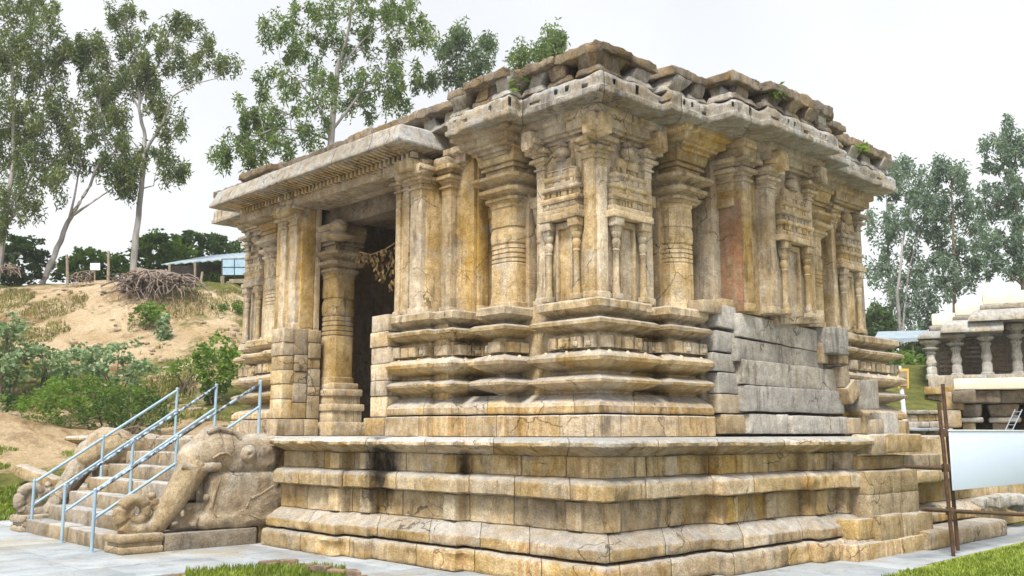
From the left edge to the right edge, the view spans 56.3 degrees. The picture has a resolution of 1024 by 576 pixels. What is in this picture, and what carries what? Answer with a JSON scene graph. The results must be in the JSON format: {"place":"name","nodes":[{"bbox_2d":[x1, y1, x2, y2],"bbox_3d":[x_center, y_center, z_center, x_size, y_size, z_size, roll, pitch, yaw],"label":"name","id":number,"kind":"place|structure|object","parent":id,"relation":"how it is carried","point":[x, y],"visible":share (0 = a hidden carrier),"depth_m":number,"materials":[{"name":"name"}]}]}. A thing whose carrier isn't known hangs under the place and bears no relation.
{"place":"outdoors","nodes":[
{"label":"outdoors","id":0,"kind":"place"},
{"bbox_2d":[0,444,74,520],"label":"verge grass","id":1,"kind":"structure","parent":0,"point":[6,508],"depth_m":20.11,"materials":[{"name":"green plant"}]},
{"bbox_2d":[408,14,498,97],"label":"eucalyptus tree","id":2,"kind":"object","parent":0,"point":[457,38],"visible":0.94,"depth_m":43.84,"materials":[{"name":"green plant"}]},
{"bbox_2d":[0,280,1023,575],"bbox_3d":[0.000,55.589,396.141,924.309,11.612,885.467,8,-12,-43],"label":"ground","id":3,"kind":"structure","parent":0,"point":[40,444],"depth_m":36.82,"materials":[{"name":"beige soil"}]},
{"bbox_2d":[0,262,20,277],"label":"brush pile","id":4,"kind":"object","parent":3,"relation":"on","point":[4,267],"visible":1,"depth_m":43.21,"materials":[{"name":"wood"}]},
{"bbox_2d":[0,310,37,399],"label":"shrub","id":5,"kind":"object","parent":3,"relation":"on","point":[7,361],"visible":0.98,"depth_m":28.88,"materials":[{"name":"green plant"}]},
{"bbox_2d":[0,233,51,285],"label":"tree","id":6,"kind":"object","parent":3,"relation":"on","point":[17,248],"visible":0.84,"depth_m":47.33,"materials":[{"name":"green plant"}]},
{"bbox_2d":[0,391,61,411],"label":"shrub","id":7,"kind":"object","parent":3,"relation":"on","point":[9,399],"visible":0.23,"depth_m":27.93,"materials":[{"name":"green plant"}]},
{"bbox_2d":[14,464,59,486],"bbox_3d":[-10.064,4.021,20.377,1.754,0.500,0.317,-7,-11,39],"label":"kerb stone","id":8,"kind":"object","parent":3,"relation":"on","point":[27,472],"visible":0.69,"depth_m":20.35,"materials":[{"name":"beige stone"}]},
{"bbox_2d":[0,0,79,276],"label":"eucalyptus tree","id":9,"kind":"object","parent":3,"relation":"on","point":[14,163],"visible":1,"depth_m":45.68,"materials":[{"name":"green plant"}]},
{"bbox_2d":[13,342,92,393],"bbox_3d":[-14.504,2.569,30.032,2.467,1.696,1.829,-3,-9,19],"label":"shrub","id":10,"kind":"object","parent":3,"relation":"on","point":[63,368],"visible":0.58,"depth_m":29.73,"materials":[{"name":"green plant"}]},
{"bbox_2d":[66,254,68,286],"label":"wooden post","id":11,"kind":"object","parent":3,"relation":"on","point":[67,270],"visible":1,"depth_m":43.56,"materials":[{"name":"brown wood"}]},
{"bbox_2d":[0,371,160,428],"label":"shrub","id":12,"kind":"object","parent":3,"relation":"on","point":[44,402],"visible":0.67,"depth_m":25.94,"materials":[{"name":"green plant"}]},
{"bbox_2d":[70,270,94,284],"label":"brush pile","id":13,"kind":"object","parent":3,"relation":"on","point":[85,275],"visible":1,"depth_m":43.27,"materials":[{"name":"brown wood"}]},
{"bbox_2d":[78,484,87,489],"bbox_3d":[-9.273,4.180,20.052,0.323,0.358,2.125,6,-11,-36],"label":"kerb stone","id":14,"kind":"object","parent":3,"relation":"on","point":[83,487],"visible":0.05,"depth_m":19.25,"materials":[{"name":"beige stone"}]},
{"bbox_2d":[38,58,150,284],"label":"eucalyptus tree","id":15,"kind":"object","parent":3,"relation":"on","point":[123,147],"visible":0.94,"depth_m":46.26,"materials":[{"name":"green plant"}]},
{"bbox_2d":[90,263,99,280],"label":"sign","id":16,"kind":"object","parent":3,"relation":"on","point":[94,266],"visible":0.94,"depth_m":44.65,"materials":[{"name":"white paint"}]},
{"bbox_2d":[49,246,142,283],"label":"tree","id":17,"kind":"object","parent":3,"relation":"on","point":[78,259],"visible":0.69,"depth_m":49.06,"materials":[{"name":"green plant"}]},
{"bbox_2d":[51,336,161,397],"bbox_3d":[-12.181,2.389,28.790,2.810,1.907,2.872,8,-12,-43],"label":"shrub","id":18,"kind":"object","parent":3,"relation":"on","point":[102,369],"visible":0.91,"depth_m":28.75,"materials":[{"name":"green plant"}]},
{"bbox_2d":[107,251,109,281],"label":"wooden post","id":19,"kind":"object","parent":3,"relation":"on","point":[108,264],"visible":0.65,"depth_m":43.59,"materials":[{"name":"brown wood"}]},
{"bbox_2d":[0,281,241,433],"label":"slope rubble","id":20,"kind":"object","parent":3,"relation":"on","point":[152,350],"visible":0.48,"depth_m":36.33,"materials":[{"name":"beige stone"}]},
{"bbox_2d":[0,287,250,427],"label":"slope grass","id":21,"kind":"structure","parent":3,"relation":"on","point":[4,304],"depth_m":39.10,"materials":[{"name":"green plant"}]},
{"bbox_2d":[75,387,183,433],"bbox_3d":[-10.191,3.328,25.398,2.322,1.429,2.411,8,-12,-43],"label":"shrub","id":22,"kind":"object","parent":3,"relation":"on","point":[101,401],"visible":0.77,"depth_m":25.08,"materials":[{"name":"green plant"}]},
{"bbox_2d":[127,301,168,328],"bbox_3d":[-14.513,1.101,38.354,1.620,1.173,1.234,-5,-10,28],"label":"shrub","id":23,"kind":"object","parent":3,"relation":"on","point":[151,311],"visible":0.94,"depth_m":38.07,"materials":[{"name":"green plant"}]},
{"bbox_2d":[97,268,211,304],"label":"brush pile","id":24,"kind":"object","parent":3,"relation":"on","point":[145,280],"visible":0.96,"depth_m":40.37,"materials":[{"name":"brown wood"}]},
{"bbox_2d":[68,0,245,272],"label":"eucalyptus tree","id":25,"kind":"object","parent":3,"relation":"on","point":[141,69],"visible":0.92,"depth_m":47.87,"materials":[{"name":"green plant"}]},
{"bbox_2d":[125,228,199,271],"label":"tree","id":26,"kind":"object","parent":3,"relation":"on","point":[155,240],"visible":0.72,"depth_m":51.30,"materials":[{"name":"green plant"}]},
{"bbox_2d":[153,312,172,341],"bbox_3d":[-13.531,1.605,37.156,0.822,1.454,0.766,0,-9,3],"label":"shrub","id":27,"kind":"object","parent":3,"relation":"on","point":[164,335],"visible":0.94,"depth_m":37.06,"materials":[{"name":"green plant"}]},
{"bbox_2d":[162,356,213,392],"bbox_3d":[-10.476,2.793,30.969,1.591,1.243,1.137,4,-9,-23],"label":"shrub","id":28,"kind":"object","parent":3,"relation":"on","point":[174,370],"visible":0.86,"depth_m":30.86,"materials":[{"name":"green plant"}]},
{"bbox_2d":[154,229,244,265],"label":"tree","id":29,"kind":"object","parent":3,"relation":"on","point":[212,240],"visible":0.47,"depth_m":54.10,"materials":[{"name":"green plant"}]},
{"bbox_2d":[161,252,244,283],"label":"tin shed","id":30,"kind":"structure","parent":3,"relation":"on","point":[195,270],"depth_m":50.14,"materials":[{"name":"grey metal"}]},
{"bbox_2d":[221,259,244,275],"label":"blue panel","id":31,"kind":"object","parent":30,"relation":"hanging from","point":[232,267],"visible":0.77,"depth_m":45.45,"materials":[{"name":"blue glass"}]},
{"bbox_2d":[188,328,244,403],"bbox_3d":[-9.313,2.425,30.012,1.608,2.522,1.905,8,-12,-43],"label":"shrub","id":32,"kind":"object","parent":3,"relation":"on","point":[204,375],"visible":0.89,"depth_m":29.74,"materials":[{"name":"green plant"}]},
{"bbox_2d":[202,270,242,285],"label":"tree","id":33,"kind":"object","parent":3,"relation":"on","point":[213,277],"visible":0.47,"depth_m":47.12,"materials":[{"name":"green plant"}]},
{"bbox_2d":[209,301,242,314],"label":"shrub","id":34,"kind":"object","parent":3,"relation":"on","point":[237,307],"visible":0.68,"depth_m":40.11,"materials":[{"name":"green plant"}]},
{"bbox_2d":[259,558,365,575],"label":"brick edging","id":35,"kind":"object","parent":3,"relation":"on","point":[349,571],"visible":0.46,"depth_m":10.90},
{"bbox_2d":[204,0,440,177],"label":"eucalyptus tree","id":36,"kind":"object","parent":3,"relation":"on","point":[270,128],"visible":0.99,"depth_m":41.68,"materials":[{"name":"green plant"}]},
{"bbox_2d":[865,302,904,352],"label":"tree","id":37,"kind":"object","parent":3,"relation":"on","point":[874,317],"visible":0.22,"depth_m":59.91,"materials":[{"name":"green plant"}]},
{"bbox_2d":[863,151,928,330],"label":"background tree","id":38,"kind":"object","parent":3,"relation":"on","point":[889,227],"visible":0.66,"depth_m":62.84,"materials":[{"name":"green plant"}]},
{"bbox_2d":[875,330,927,355],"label":"shed","id":39,"kind":"structure","parent":3,"relation":"on","point":[905,336],"depth_m":53.58,"materials":[{"name":"metal"}]},
{"bbox_2d":[898,366,908,419],"bbox_3d":[9.765,2.768,23.834,0.285,1.654,0.161,0,-9,0],"label":"white post","id":40,"kind":"object","parent":3,"relation":"on","point":[904,373],"visible":0.53,"depth_m":23.85,"materials":[{"name":"paint"}]},
{"bbox_2d":[886,349,926,364],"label":"tree","id":41,"kind":"object","parent":3,"relation":"on","point":[909,358],"visible":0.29,"depth_m":47.42,"materials":[{"name":"green plant"}]},
{"bbox_2d":[901,341,926,362],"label":"tree","id":42,"kind":"object","parent":3,"relation":"on","point":[918,348],"visible":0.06,"depth_m":57.71,"materials":[{"name":"green plant"}]},
{"bbox_2d":[895,164,956,349],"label":"background tree","id":43,"kind":"object","parent":3,"relation":"on","point":[931,212],"visible":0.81,"depth_m":60.62,"materials":[{"name":"green plant"}]},
{"bbox_2d":[900,410,952,434],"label":"wall","id":44,"kind":"structure","parent":3,"relation":"on","point":[923,422],"depth_m":26.67,"materials":[{"name":"stone"}]},
{"bbox_2d":[924,151,989,312],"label":"background tree","id":45,"kind":"object","parent":3,"relation":"on","point":[940,167],"visible":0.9,"depth_m":61.25,"materials":[{"name":"green plant"}]},
{"bbox_2d":[917,290,1023,400],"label":"pillared shrine","id":46,"kind":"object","parent":3,"relation":"on","point":[984,338],"visible":0.72,"depth_m":38.56,"materials":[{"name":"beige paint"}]},
{"bbox_2d":[942,378,1023,429],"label":"stone platform","id":47,"kind":"structure","parent":3,"relation":"on","point":[984,404],"depth_m":20.83,"materials":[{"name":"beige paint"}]},
{"bbox_2d":[970,113,1023,289],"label":"background tree","id":48,"kind":"object","parent":3,"relation":"on","point":[1008,146],"visible":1,"depth_m":57.20,"materials":[{"name":"green plant"}]},
{"bbox_2d":[0,520,1023,575],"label":"pavement","id":49,"kind":"structure","parent":0,"point":[25,554],"depth_m":12.08,"materials":[{"name":"concrete"}]},
{"bbox_2d":[10,427,159,531],"bbox_3d":[-7.194,3.272,16.631,2.649,1.705,0.574,8,-12,-43],"label":"elephant sculpture","id":50,"kind":"object","parent":49,"relation":"on","point":[21,500],"visible":0.46,"depth_m":16.32,"materials":[{"name":"stone"}]},
{"bbox_2d":[25,435,330,549],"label":"staircase","id":51,"kind":"structure","parent":49,"relation":"on","point":[78,522],"depth_m":14.99,"materials":[{"name":"stone"}]},
{"bbox_2d":[27,387,178,532],"bbox_3d":[-6.910,2.886,16.398,2.430,2.430,0.100,8,-12,-43],"label":"handrail","id":52,"kind":"object","parent":51,"relation":"on","point":[35,481],"visible":0.81,"depth_m":16.32,"materials":[{"name":"metal"}]},
{"bbox_2d":[58,384,217,542],"bbox_3d":[-5.776,2.680,15.035,2.420,2.430,0.100,8,-12,-43],"label":"handrail","id":53,"kind":"object","parent":51,"relation":"on","point":[131,444],"visible":0.76,"depth_m":14.89,"materials":[{"name":"metal"}]},
{"bbox_2d":[88,380,261,552],"bbox_3d":[-4.806,2.517,13.955,2.530,2.430,0.100,8,-12,-43],"label":"handrail","id":54,"kind":"object","parent":51,"relation":"on","point":[174,464],"visible":0.77,"depth_m":13.76,"materials":[{"name":"metal"}]},
{"bbox_2d":[104,425,282,555],"bbox_3d":[-4.399,2.836,13.754,2.656,1.711,0.587,8,-12,-43],"label":"elephant sculpture","id":55,"kind":"object","parent":49,"relation":"on","point":[225,474],"visible":0.98,"depth_m":13.58,"materials":[{"name":"stone"}]},
{"bbox_2d":[65,433,1023,575],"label":"stone platform","id":56,"kind":"structure","parent":49,"relation":"on","point":[607,506],"depth_m":11.71,"materials":[{"name":"beige stone"}]},
{"bbox_2d":[209,40,909,436],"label":"temple","id":57,"kind":"structure","parent":56,"relation":"on","point":[595,238],"depth_m":15.27,"materials":[{"name":"stone"}]},
{"bbox_2d":[351,243,394,292],"bbox_3d":[-2.302,-0.426,17.406,0.287,1.080,1.957,8,-12,-43],"label":"dry garland","id":58,"kind":"object","parent":57,"relation":"hanging from","point":[383,251],"visible":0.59,"depth_m":17.46,"materials":[{"name":"brown plant"}]},
{"bbox_2d":[507,76,530,91],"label":"roof plant","id":59,"kind":"object","parent":57,"relation":"on","point":[512,83],"visible":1,"depth_m":14.27,"materials":[{"name":"green plant"}]},
{"bbox_2d":[765,81,786,99],"bbox_3d":[4.117,-3.050,14.947,0.380,0.294,0.305,-1,-9,7],"label":"roof plant","id":60,"kind":"object","parent":57,"relation":"on","point":[775,93],"visible":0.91,"depth_m":14.90,"materials":[{"name":"green plant"}]},
{"bbox_2d":[854,140,870,153],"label":"roof plant","id":61,"kind":"object","parent":57,"relation":"on","point":[862,147],"visible":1,"depth_m":17.75,"materials":[{"name":"green plant"}]},
{"bbox_2d":[1005,410,1021,429],"bbox_3d":[10.607,2.800,20.260,0.638,0.472,0.109,6,-11,-36],"label":"ladder","id":62,"kind":"object","parent":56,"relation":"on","point":[1013,420],"visible":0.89,"depth_m":20.25,"materials":[{"name":"metal"}]},
{"bbox_2d":[901,384,1023,556],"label":"pole frame","id":63,"kind":"object","parent":49,"relation":"on","point":[949,510],"visible":0.9,"depth_m":12.67,"materials":[{"name":"metal"}]},
{"bbox_2d":[948,430,1023,490],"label":"notice board","id":64,"kind":"object","parent":63,"relation":"attached to","point":[984,458],"visible":1,"depth_m":13.48,"materials":[{"name":"paint"}]},
{"bbox_2d":[0,0,1023,351],"label":"sky","id":65,"kind":"structure","parent":0,"point":[919,78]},
{"bbox_2d":[502,17,570,70],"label":"eucalyptus tree","id":66,"kind":"object","parent":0,"point":[553,43],"visible":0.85,"depth_m":43.74,"materials":[{"name":"green plant"}]},
{"bbox_2d":[881,542,1023,575],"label":"lawn","id":67,"kind":"structure","parent":0,"point":[994,549],"depth_m":11.73,"materials":[{"name":"plant"}]},
{"label":"grass bed","id":68,"kind":"structure","parent":0,"visible":0},
{"bbox_2d":[185,561,346,575],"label":"grass","id":69,"kind":"structure","parent":68,"relation":"on","point":[295,569],"depth_m":10.80,"materials":[{"name":"green plant"}]}
]}

